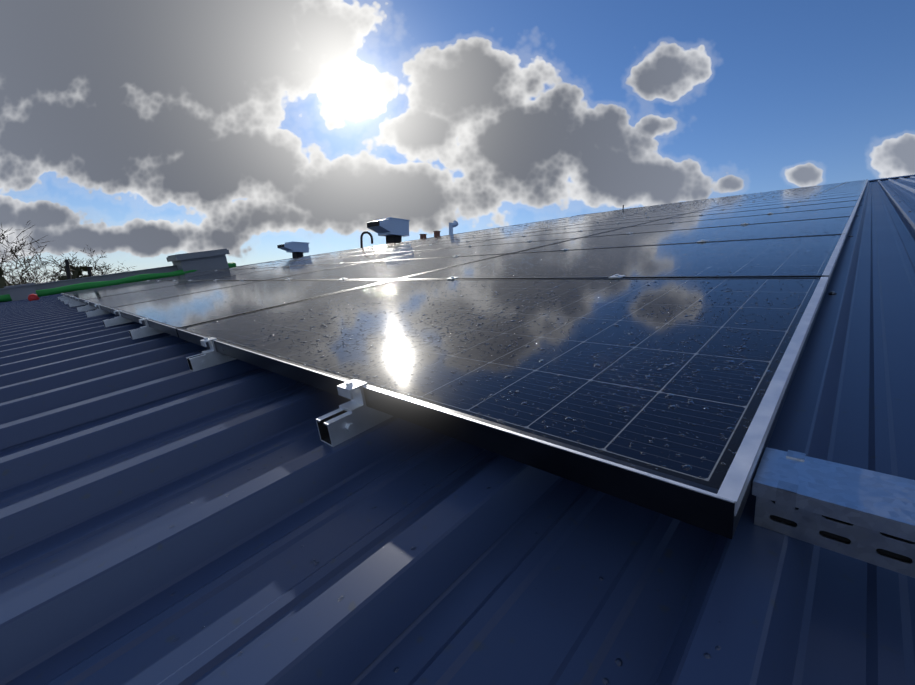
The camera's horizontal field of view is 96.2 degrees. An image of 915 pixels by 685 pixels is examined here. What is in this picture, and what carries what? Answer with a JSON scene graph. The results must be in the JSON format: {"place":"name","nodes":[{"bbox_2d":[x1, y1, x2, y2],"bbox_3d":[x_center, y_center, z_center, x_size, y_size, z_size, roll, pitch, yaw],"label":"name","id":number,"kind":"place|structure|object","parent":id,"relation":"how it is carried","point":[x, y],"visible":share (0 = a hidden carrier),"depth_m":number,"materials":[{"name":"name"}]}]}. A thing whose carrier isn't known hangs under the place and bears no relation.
{"place":"outdoors","nodes":[
{"label":"outdoors","id":0,"kind":"place"},
{"bbox_2d":[64,259,91,279],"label":"edge posts","id":1,"kind":"object","parent":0,"point":[67,265],"visible":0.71,"depth_m":9.12,"materials":[{"name":"black"}]},
{"bbox_2d":[0,0,914,282],"label":"sky","id":2,"kind":"structure","parent":0,"point":[141,133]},
{"label":"ground","id":3,"kind":"structure","parent":0,"visible":0},
{"bbox_2d":[0,221,49,274],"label":"bare tree","id":4,"kind":"object","parent":3,"relation":"on","point":[17,260],"visible":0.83,"depth_m":30.66,"materials":[{"name":"brown plant"}]},
{"bbox_2d":[0,261,52,285],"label":"bare tree","id":5,"kind":"object","parent":3,"relation":"on","point":[19,276],"visible":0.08,"depth_m":33.78,"materials":[{"name":"brown plant"}]},
{"bbox_2d":[0,234,56,285],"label":"bare tree","id":6,"kind":"object","parent":3,"relation":"on","point":[33,257],"visible":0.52,"depth_m":33.02,"materials":[{"name":"brown plant"}]},
{"bbox_2d":[3,252,82,285],"bbox_3d":[-37.773,-2.660,36.406,8.060,11.094,9.929,-1,8,-8],"label":"bare tree","id":7,"kind":"object","parent":3,"relation":"on","point":[13,276],"visible":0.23,"depth_m":36.51,"materials":[{"name":"brown plant"}]},
{"bbox_2d":[0,265,97,288],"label":"hedge row","id":8,"kind":"object","parent":3,"relation":"on","point":[76,272],"visible":0.06,"depth_m":34.09,"materials":[{"name":"green plant"}]},
{"bbox_2d":[30,245,127,281],"bbox_3d":[-33.011,-2.908,36.596,7.624,11.552,11.036,-2,9,-11],"label":"bare tree","id":9,"kind":"object","parent":3,"relation":"on","point":[94,269],"visible":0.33,"depth_m":36.28,"materials":[{"name":"brown plant"}]},
{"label":"building walls","id":10,"kind":"object","parent":3,"relation":"on","visible":0},
{"bbox_2d":[0,176,914,684],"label":"metal roof","id":11,"kind":"structure","parent":10,"relation":"on","point":[562,582],"depth_m":0.50,"materials":[{"name":"blue paint"}]},
{"bbox_2d":[4,283,36,300],"bbox_3d":[-8.379,-0.957,7.897,0.460,0.383,0.431,8,12,43],"label":"roof vent box","id":12,"kind":"object","parent":11,"relation":"on","point":[20,292],"visible":0.82,"depth_m":7.75,"materials":[{"name":"grey metal"}]},
{"bbox_2d":[28,294,39,300],"bbox_3d":[-7.383,-0.772,7.149,0.700,0.140,0.140,8,12,43],"label":"red barrier foot","id":13,"kind":"object","parent":11,"relation":"on","point":[32,297],"visible":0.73,"depth_m":6.91},
{"bbox_2d":[0,265,177,294],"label":"roof parapet","id":14,"kind":"structure","parent":11,"relation":"attached to","point":[61,283],"depth_m":9.06,"materials":[{"name":"grey"}]},
{"bbox_2d":[0,262,235,301],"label":"green safety net roll","id":15,"kind":"object","parent":11,"relation":"on","point":[76,287],"visible":0.58,"depth_m":8.79,"materials":[{"name":"green"}]},
{"bbox_2d":[166,249,229,274],"bbox_3d":[-6.495,-2.003,10.310,0.960,0.709,1.161,8,12,43],"label":"roof hatch","id":16,"kind":"object","parent":11,"relation":"on","point":[205,261],"visible":0.88,"depth_m":10.01,"materials":[{"name":"grey metal"}]},
{"bbox_2d":[277,241,308,257],"bbox_3d":[-4.598,-2.593,11.636,0.490,0.470,0.806,8,12,43],"label":"roof fan unit","id":17,"kind":"object","parent":11,"relation":"on","point":[297,249],"visible":1,"depth_m":11.50,"materials":[{"name":"grey metal"}]},
{"bbox_2d":[360,231,372,247],"bbox_3d":[-2.909,-3.264,13.170,0.076,0.598,0.476,8,12,43],"label":"curved pipe","id":18,"kind":"object","parent":11,"relation":"on","point":[361,237],"visible":1,"depth_m":13.04,"materials":[{"name":"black metal"}]},
{"bbox_2d":[367,217,409,244],"bbox_3d":[-2.245,-3.710,13.803,0.740,0.830,1.396,8,12,43],"label":"roof ventilator","id":19,"kind":"object","parent":11,"relation":"on","point":[393,230],"visible":1,"depth_m":13.56,"materials":[{"name":"grey metal"}]},
{"bbox_2d":[3,218,844,684],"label":"water droplets","id":20,"kind":"object","parent":11,"relation":"on","point":[541,348],"visible":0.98,"depth_m":0.83},
{"bbox_2d":[419,231,440,238],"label":"chimney pots","id":21,"kind":"object","parent":11,"relation":"on","point":[436,234],"visible":0.85,"depth_m":15.21,"materials":[{"name":"brown ceramic"}]},
{"bbox_2d":[57,182,845,446],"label":"mounting rails and clamps","id":22,"kind":"object","parent":11,"relation":"attached to","point":[355,415],"visible":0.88,"depth_m":0.71,"materials":[{"name":"metal"}]},
{"bbox_2d":[62,179,867,538],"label":"solar panels","id":23,"kind":"object","parent":22,"relation":"on","point":[712,495],"visible":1,"depth_m":0.96,"materials":[{"name":"black glass"}]},
{"bbox_2d":[449,220,457,234],"bbox_3d":[-0.162,-4.414,15.892,0.240,0.610,0.416,8,12,43],"label":"vent pipe with cowl","id":24,"kind":"object","parent":11,"relation":"on","point":[453,224],"visible":0.83,"depth_m":15.76,"materials":[{"name":"grey metal"}]},
{"bbox_2d":[0,177,913,684],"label":"ribs","id":25,"kind":"object","parent":11,"relation":"on","point":[396,587],"depth_m":0.43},
{"bbox_2d":[577,174,914,215],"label":"roof ridge cap","id":26,"kind":"object","parent":11,"relation":"on","point":[882,179],"visible":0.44,"depth_m":15.19,"materials":[{"name":"blue paint"}]},
{"bbox_2d":[752,447,914,577],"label":"cable tray","id":27,"kind":"object","parent":11,"relation":"on","point":[792,481],"visible":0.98,"depth_m":0.36,"materials":[{"name":"silver metal"}]},
{"bbox_2d":[754,496,914,577],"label":"cable tray perforated sides","id":28,"kind":"object","parent":27,"relation":"attached to","point":[864,544],"visible":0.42,"depth_m":0.35,"materials":[{"name":"silver metal"}]},
{"bbox_2d":[828,195,911,294],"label":"roof screws","id":29,"kind":"object","parent":11,"relation":"on","point":[831,293],"visible":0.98,"depth_m":1.15,"materials":[{"name":"black metal"}]}
]}

